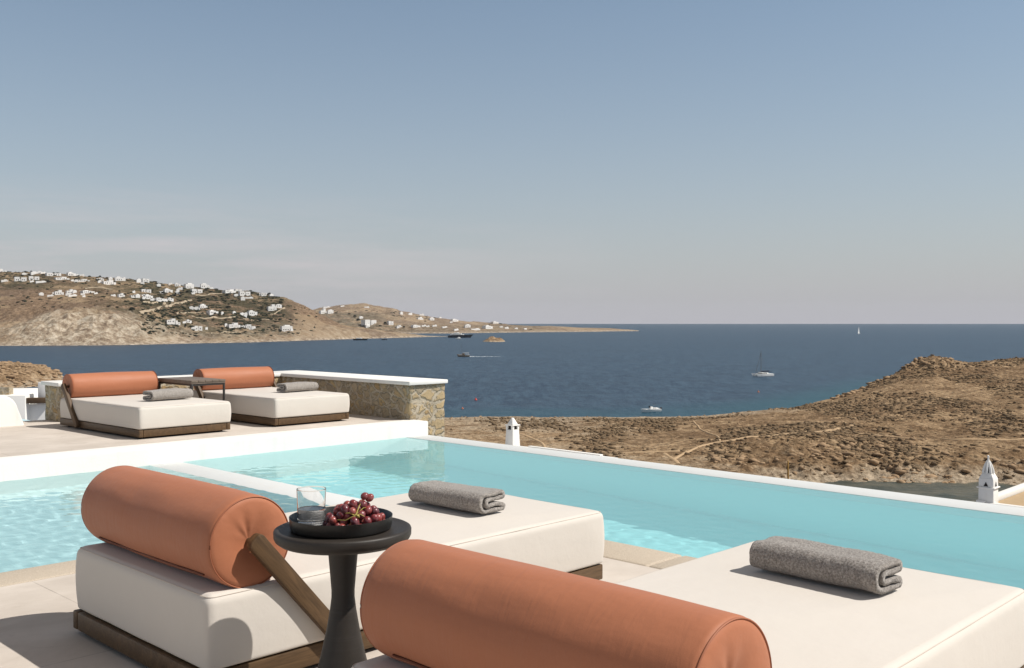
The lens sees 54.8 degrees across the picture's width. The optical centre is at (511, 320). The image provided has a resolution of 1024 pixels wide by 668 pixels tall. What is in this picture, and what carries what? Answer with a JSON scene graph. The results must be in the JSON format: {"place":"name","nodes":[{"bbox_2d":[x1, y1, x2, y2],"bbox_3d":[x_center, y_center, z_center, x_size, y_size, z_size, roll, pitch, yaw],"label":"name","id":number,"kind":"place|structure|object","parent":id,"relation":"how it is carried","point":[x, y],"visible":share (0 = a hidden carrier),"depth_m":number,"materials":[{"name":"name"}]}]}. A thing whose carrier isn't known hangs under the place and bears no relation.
{"place":"outdoors","nodes":[
{"label":"outdoors","id":0,"kind":"place"},
{"bbox_2d":[0,382,45,420],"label":"white house","id":1,"kind":"structure","parent":0,"point":[30,403],"depth_m":45.48,"materials":[{"name":"white paint"}]},
{"bbox_2d":[0,361,63,387],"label":"hill","id":2,"kind":"structure","parent":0,"point":[33,376],"depth_m":545.05,"materials":[{"name":"brown soil"}]},
{"bbox_2d":[0,361,62,386],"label":"rocks","id":3,"kind":"object","parent":2,"relation":"on","point":[19,383],"visible":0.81,"depth_m":550.70,"materials":[{"name":"brown stone"}]},
{"bbox_2d":[139,300,191,313],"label":"road","id":4,"kind":"structure","parent":0,"point":[159,307],"depth_m":1664.96,"materials":[{"name":"beige soil"}]},
{"bbox_2d":[0,414,400,456],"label":"deck","id":5,"kind":"structure","parent":0,"point":[36,437],"depth_m":9.48,"materials":[{"name":"stone"}]},
{"bbox_2d":[0,395,23,426],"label":"white wall","id":6,"kind":"structure","parent":5,"relation":"on","point":[10,414],"depth_m":10.30,"materials":[{"name":"white paint"}]},
{"bbox_2d":[60,371,230,438],"bbox_3d":[-3.759,0.823,10.072,1.750,0.554,1.034,0,0,43],"label":"daybed","id":7,"kind":"object","parent":5,"relation":"on","point":[112,402],"visible":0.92,"depth_m":9.75,"materials":[{"name":"white fabric"}]},
{"bbox_2d":[143,388,192,400],"bbox_3d":[-3.464,0.735,9.952,0.185,0.103,0.466,0,0,36],"label":"folded towel","id":8,"kind":"object","parent":7,"relation":"on","point":[169,393],"visible":1,"depth_m":9.87,"materials":[{"name":"fabric"}]},
{"bbox_2d":[158,376,225,400],"bbox_3d":[-3.510,0.865,10.806,0.760,0.470,0.397,0,0,44],"label":"coffee table","id":9,"kind":"object","parent":5,"relation":"on","point":[190,381],"visible":0.74,"depth_m":10.63,"materials":[{"name":"brown wood"}]},
{"bbox_2d":[41,370,447,436],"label":"stone wall","id":10,"kind":"structure","parent":5,"relation":"on","point":[405,398],"depth_m":11.24,"materials":[{"name":"beige stone"}]},
{"bbox_2d":[193,366,349,425],"bbox_3d":[-2.753,0.823,11.150,1.750,0.554,1.034,0,0,43],"label":"daybed","id":11,"kind":"object","parent":5,"relation":"on","point":[252,395],"visible":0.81,"depth_m":10.73,"materials":[{"name":"white fabric"}]},
{"bbox_2d":[276,382,318,391],"bbox_3d":[-2.418,0.738,11.139,0.183,0.097,0.466,0,0,38],"label":"folded towel","id":12,"kind":"object","parent":11,"relation":"on","point":[294,386],"visible":1,"depth_m":11.04,"materials":[{"name":"fabric"}]},
{"bbox_2d":[0,272,446,345],"bbox_3d":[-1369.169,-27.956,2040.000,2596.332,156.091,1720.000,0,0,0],"label":"village hill","id":13,"kind":"structure","parent":0,"point":[72,321],"depth_m":1641.03,"materials":[{"name":"brown soil"}]},
{"bbox_2d":[14,277,26,281],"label":"house","id":14,"kind":"structure","parent":13,"relation":"on","point":[22,279],"depth_m":1805.51,"materials":[{"name":"white paint"}]},
{"bbox_2d":[28,276,38,279],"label":"house","id":15,"kind":"structure","parent":13,"relation":"on","point":[31,277],"depth_m":1817.84,"materials":[{"name":"white paint"}]},
{"bbox_2d":[45,273,60,275],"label":"house","id":16,"kind":"structure","parent":13,"relation":"on","point":[52,274],"depth_m":1871.11,"materials":[{"name":"white paint"}]},
{"bbox_2d":[54,290,63,294],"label":"house","id":17,"kind":"structure","parent":13,"relation":"on","point":[59,292],"depth_m":1693.93,"materials":[{"name":"white paint"}]},
{"bbox_2d":[54,277,68,279],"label":"house","id":18,"kind":"structure","parent":13,"relation":"on","point":[60,278],"depth_m":1845.14,"materials":[{"name":"white paint"}]},
{"bbox_2d":[66,272,75,275],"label":"house","id":19,"kind":"structure","parent":13,"relation":"on","point":[70,274],"depth_m":1910.18,"materials":[{"name":"white paint"}]},
{"bbox_2d":[80,290,94,292],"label":"house","id":20,"kind":"structure","parent":13,"relation":"on","point":[85,291],"depth_m":1719.94,"materials":[{"name":"white paint"}]},
{"bbox_2d":[101,280,115,284],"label":"house","id":21,"kind":"structure","parent":13,"relation":"on","point":[108,282],"depth_m":1827.61,"materials":[{"name":"white paint"}]},
{"bbox_2d":[114,276,124,280],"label":"house","id":22,"kind":"structure","parent":13,"relation":"on","point":[117,278],"depth_m":1889.67,"materials":[{"name":"white paint"}]},
{"bbox_2d":[141,289,150,292],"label":"house","id":23,"kind":"structure","parent":13,"relation":"on","point":[146,290],"depth_m":1809.28,"materials":[{"name":"white paint"}]},
{"bbox_2d":[143,294,152,298],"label":"house","id":24,"kind":"structure","parent":13,"relation":"on","point":[147,296],"depth_m":1747.96,"materials":[{"name":"white paint"}]},
{"bbox_2d":[154,298,164,301],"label":"house","id":25,"kind":"structure","parent":13,"relation":"on","point":[158,299],"depth_m":1749.26,"materials":[{"name":"white paint"}]},
{"bbox_2d":[163,288,172,292],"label":"house","id":26,"kind":"structure","parent":13,"relation":"on","point":[167,290],"depth_m":1848.69,"materials":[{"name":"white paint"}]},
{"bbox_2d":[165,319,177,323],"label":"house","id":27,"kind":"structure","parent":13,"relation":"on","point":[171,321],"depth_m":1608.56,"materials":[{"name":"white paint"}]},
{"bbox_2d":[184,283,193,288],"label":"house","id":28,"kind":"structure","parent":13,"relation":"on","point":[188,285],"depth_m":1945.80,"materials":[{"name":"white paint"}]},
{"bbox_2d":[190,289,201,292],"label":"house","id":29,"kind":"structure","parent":13,"relation":"on","point":[197,290],"depth_m":1915.47,"materials":[{"name":"white paint"}]},
{"bbox_2d":[194,326,201,330],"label":"house","id":30,"kind":"structure","parent":13,"relation":"on","point":[198,328],"depth_m":1614.30,"materials":[{"name":"white paint"}]},
{"bbox_2d":[200,283,206,287],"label":"house","id":31,"kind":"structure","parent":13,"relation":"on","point":[203,285],"depth_m":1965.51,"materials":[{"name":"white paint"}]},
{"bbox_2d":[206,310,217,314],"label":"house","id":32,"kind":"structure","parent":13,"relation":"on","point":[210,312],"depth_m":1741.35,"materials":[{"name":"white paint"}]},
{"bbox_2d":[222,289,235,292],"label":"house","id":33,"kind":"structure","parent":13,"relation":"on","point":[226,291],"depth_m":1955.34,"materials":[{"name":"white paint"}]},
{"bbox_2d":[227,323,239,327],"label":"house","id":34,"kind":"structure","parent":13,"relation":"on","point":[233,325],"depth_m":1678.57,"materials":[{"name":"white paint"}]},
{"bbox_2d":[238,291,249,295],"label":"house","id":35,"kind":"structure","parent":13,"relation":"on","point":[241,293],"depth_m":1944.56,"materials":[{"name":"white paint"}]},
{"bbox_2d":[240,324,253,329],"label":"house","id":36,"kind":"structure","parent":13,"relation":"on","point":[249,326],"depth_m":1697.30,"materials":[{"name":"white paint"}]},
{"bbox_2d":[247,310,256,315],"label":"house","id":37,"kind":"structure","parent":13,"relation":"on","point":[251,312],"depth_m":1809.24,"materials":[{"name":"white paint"}]},
{"bbox_2d":[0,271,531,336],"bbox_3d":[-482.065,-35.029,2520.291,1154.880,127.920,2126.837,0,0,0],"label":"undergrowth","id":38,"kind":"object","parent":13,"relation":"on","point":[184,309],"visible":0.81,"depth_m":1775.82,"materials":[{"name":"green plant"}]},
{"bbox_2d":[267,304,276,310],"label":"house","id":39,"kind":"structure","parent":13,"relation":"on","point":[272,307],"depth_m":1887.79,"materials":[{"name":"white paint"}]},
{"bbox_2d":[280,325,291,331],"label":"house","id":40,"kind":"structure","parent":13,"relation":"on","point":[284,328],"depth_m":1743.03,"materials":[{"name":"white paint"}]},
{"bbox_2d":[192,316,268,320],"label":"road","id":41,"kind":"structure","parent":0,"point":[225,317],"depth_m":1724.16,"materials":[{"name":"beige soil"}]},
{"bbox_2d":[0,557,660,667],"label":"deck","id":42,"kind":"structure","parent":0,"point":[38,629],"depth_m":3.84,"materials":[{"name":"stone"}]},
{"bbox_2d":[73,465,603,667],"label":"daybed","id":43,"kind":"object","parent":42,"relation":"on","point":[173,571],"visible":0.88,"depth_m":3.40,"materials":[{"name":"white fabric"}]},
{"bbox_2d":[408,480,505,513],"bbox_3d":[-0.261,0.809,4.566,0.466,0.094,0.185,0,0,41],"label":"folded towel","id":44,"kind":"object","parent":43,"relation":"on","point":[474,499],"visible":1,"depth_m":4.47,"materials":[{"name":"fabric"}]},
{"bbox_2d":[273,517,410,667],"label":"side table","id":45,"kind":"object","parent":42,"relation":"on","point":[343,646],"visible":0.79,"depth_m":2.92,"materials":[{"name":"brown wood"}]},
{"bbox_2d":[289,506,392,538],"bbox_3d":[-0.512,0.602,2.960,0.307,0.039,0.307,0,0,0],"label":"serving tray","id":46,"kind":"object","parent":45,"relation":"on","point":[336,532],"visible":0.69,"depth_m":2.83,"materials":[{"name":"black metal"}]},
{"bbox_2d":[296,486,325,525],"bbox_3d":[-0.604,0.561,2.972,0.088,0.114,0.088,0,0,0],"label":"drinking glass","id":47,"kind":"object","parent":46,"relation":"on","point":[311,501],"visible":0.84,"depth_m":2.94,"materials":[{"name":"glass"}]},
{"bbox_2d":[323,492,384,525],"bbox_3d":[-0.466,0.564,2.939,0.196,0.110,0.138,0,0,0],"label":"grape bunch","id":48,"kind":"object","parent":46,"relation":"on","point":[355,512],"visible":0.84,"depth_m":2.91,"materials":[{"name":"red food"}]},
{"bbox_2d":[351,539,1023,667],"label":"daybed","id":49,"kind":"object","parent":42,"relation":"on","point":[425,604],"visible":0.92,"depth_m":2.42,"materials":[{"name":"white fabric"}]},
{"bbox_2d":[749,536,902,593],"bbox_3d":[1.037,0.806,3.290,0.182,0.101,0.466,0,0,-42],"label":"folded towel","id":50,"kind":"object","parent":49,"relation":"on","point":[869,571],"visible":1,"depth_m":3.21,"materials":[{"name":"fabric"}]},
{"bbox_2d":[314,303,638,332],"bbox_3d":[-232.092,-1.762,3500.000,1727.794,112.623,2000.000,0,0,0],"label":"coast","id":51,"kind":"structure","parent":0,"point":[380,316],"depth_m":2996.16},
{"bbox_2d":[319,309,326,313],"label":"house","id":52,"kind":"structure","parent":51,"relation":"on","point":[322,311],"depth_m":2982.84,"materials":[{"name":"white paint"}]},
{"bbox_2d":[327,309,333,313],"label":"house","id":53,"kind":"structure","parent":51,"relation":"on","point":[330,311],"depth_m":2984.10,"materials":[{"name":"white paint"}]},
{"bbox_2d":[361,320,375,324],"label":"house","id":54,"kind":"structure","parent":51,"relation":"on","point":[369,322],"depth_m":2774.65,"materials":[{"name":"white paint"}]},
{"bbox_2d":[482,325,492,328],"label":"house","id":55,"kind":"structure","parent":51,"relation":"on","point":[487,327],"depth_m":2940.89,"materials":[{"name":"white paint"}]},
{"bbox_2d":[0,324,1023,501],"bbox_3d":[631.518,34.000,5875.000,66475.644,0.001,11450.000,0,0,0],"label":"sea","id":56,"kind":"structure","parent":0,"point":[676,370],"depth_m":828.54,"materials":[{"name":"liquid"}]},
{"bbox_2d":[448,333,472,337],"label":"yacht","id":57,"kind":"object","parent":56,"relation":"on","point":[456,335],"visible":0.98,"depth_m":2014.95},
{"bbox_2d":[457,352,469,356],"bbox_3d":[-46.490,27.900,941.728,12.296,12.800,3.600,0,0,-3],"label":"tour boat","id":58,"kind":"object","parent":56,"relation":"on","point":[462,355],"visible":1,"depth_m":940.54,"materials":[{"name":"grey wood"}]},
{"bbox_2d":[483,336,504,341],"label":"islet","id":59,"kind":"object","parent":56,"relation":"in","point":[492,339],"visible":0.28,"depth_m":1613.77,"materials":[{"name":"brown stone"}]},
{"bbox_2d":[641,404,661,411],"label":"motor boat","id":60,"kind":"object","parent":56,"relation":"on","point":[653,409],"visible":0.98,"depth_m":368.95,"materials":[{"name":"white"}]},
{"bbox_2d":[751,354,773,375],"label":"sailboat","id":61,"kind":"object","parent":56,"relation":"on","point":[763,373],"visible":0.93,"depth_m":609.08,"materials":[{"name":"white plastic"}]},
{"bbox_2d":[0,0,1023,323],"label":"sky","id":62,"kind":"structure","parent":0,"point":[501,161],"materials":[{"name":"blue"}]},
{"bbox_2d":[519,433,546,447],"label":"path","id":63,"kind":"structure","parent":0,"point":[542,443],"depth_m":262.31,"materials":[{"name":"beige soil"}]},
{"bbox_2d":[505,418,615,457],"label":"white house","id":64,"kind":"structure","parent":0,"point":[512,432],"depth_m":39.81,"materials":[{"name":"white paint"}]},
{"bbox_2d":[571,450,686,452],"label":"path","id":65,"kind":"structure","parent":0,"point":[635,452],"depth_m":236.71,"materials":[{"name":"beige soil"}]},
{"bbox_2d":[663,453,679,463],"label":"path","id":66,"kind":"structure","parent":0,"point":[676,461],"depth_m":226.09,"materials":[{"name":"beige soil"}]},
{"bbox_2d":[692,421,720,440],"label":"path","id":67,"kind":"structure","parent":0,"point":[697,425],"depth_m":273.23,"materials":[{"name":"beige soil"}]},
{"bbox_2d":[444,355,1023,484],"bbox_3d":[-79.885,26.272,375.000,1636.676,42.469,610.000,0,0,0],"label":"headland","id":68,"kind":"structure","parent":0,"point":[972,459],"depth_m":265.20,"materials":[{"name":"brown soil"}]},
{"bbox_2d":[445,357,1023,483],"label":"rocks","id":69,"kind":"object","parent":68,"relation":"on","point":[740,459],"visible":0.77,"depth_m":228.33,"materials":[{"name":"brown stone"}]},
{"bbox_2d":[474,354,1023,478],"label":"scrub","id":70,"kind":"object","parent":68,"relation":"on","point":[858,408],"visible":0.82,"depth_m":283.35,"materials":[{"name":"brown plant"}]},
{"bbox_2d":[787,461,788,478],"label":"wooden pole","id":71,"kind":"object","parent":68,"relation":"on","point":[787,469],"visible":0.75,"depth_m":189.88,"materials":[{"name":"brown wood"}]},
{"bbox_2d":[674,424,853,458],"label":"path","id":72,"kind":"structure","parent":0,"point":[683,453],"depth_m":248.92,"materials":[{"name":"beige soil"}]},
{"bbox_2d":[814,430,1023,439],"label":"path","id":73,"kind":"structure","parent":0,"point":[938,438],"depth_m":243.66,"materials":[{"name":"beige soil"}]},
{"bbox_2d":[976,455,1023,507],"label":"white house","id":74,"kind":"structure","parent":0,"point":[989,493],"depth_m":45.90,"materials":[{"name":"white paint"}]},
{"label":"pool shell","id":75,"kind":"structure","parent":0,"visible":0},
{"bbox_2d":[0,420,427,481],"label":"raised wall","id":76,"kind":"structure","parent":75,"relation":"attached to","point":[21,467],"depth_m":8.89,"materials":[{"name":"white paint"}]},
{"bbox_2d":[151,462,360,504],"bbox_3d":[-1.879,1.674,7.526,3.208,0.852,0.310,0,0,44],"label":"pool divider","id":77,"kind":"object","parent":75,"relation":"attached to","point":[276,487],"visible":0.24,"depth_m":7.72,"materials":[{"name":"white concrete"}]},
{"bbox_2d":[0,540,696,586],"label":"coping","id":78,"kind":"object","parent":75,"relation":"on","point":[643,556],"visible":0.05,"depth_m":4.89,"materials":[{"name":"stone"}]},
{"bbox_2d":[0,437,1023,588],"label":"pool water","id":79,"kind":"structure","parent":75,"relation":"in","point":[679,513],"depth_m":6.69,"materials":[{"name":"teal liquid"}]},
{"bbox_2d":[407,435,1023,516],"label":"infinity edge","id":80,"kind":"object","parent":75,"relation":"on","point":[976,506],"visible":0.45,"depth_m":7.80,"materials":[{"name":"white concrete"}]}
]}

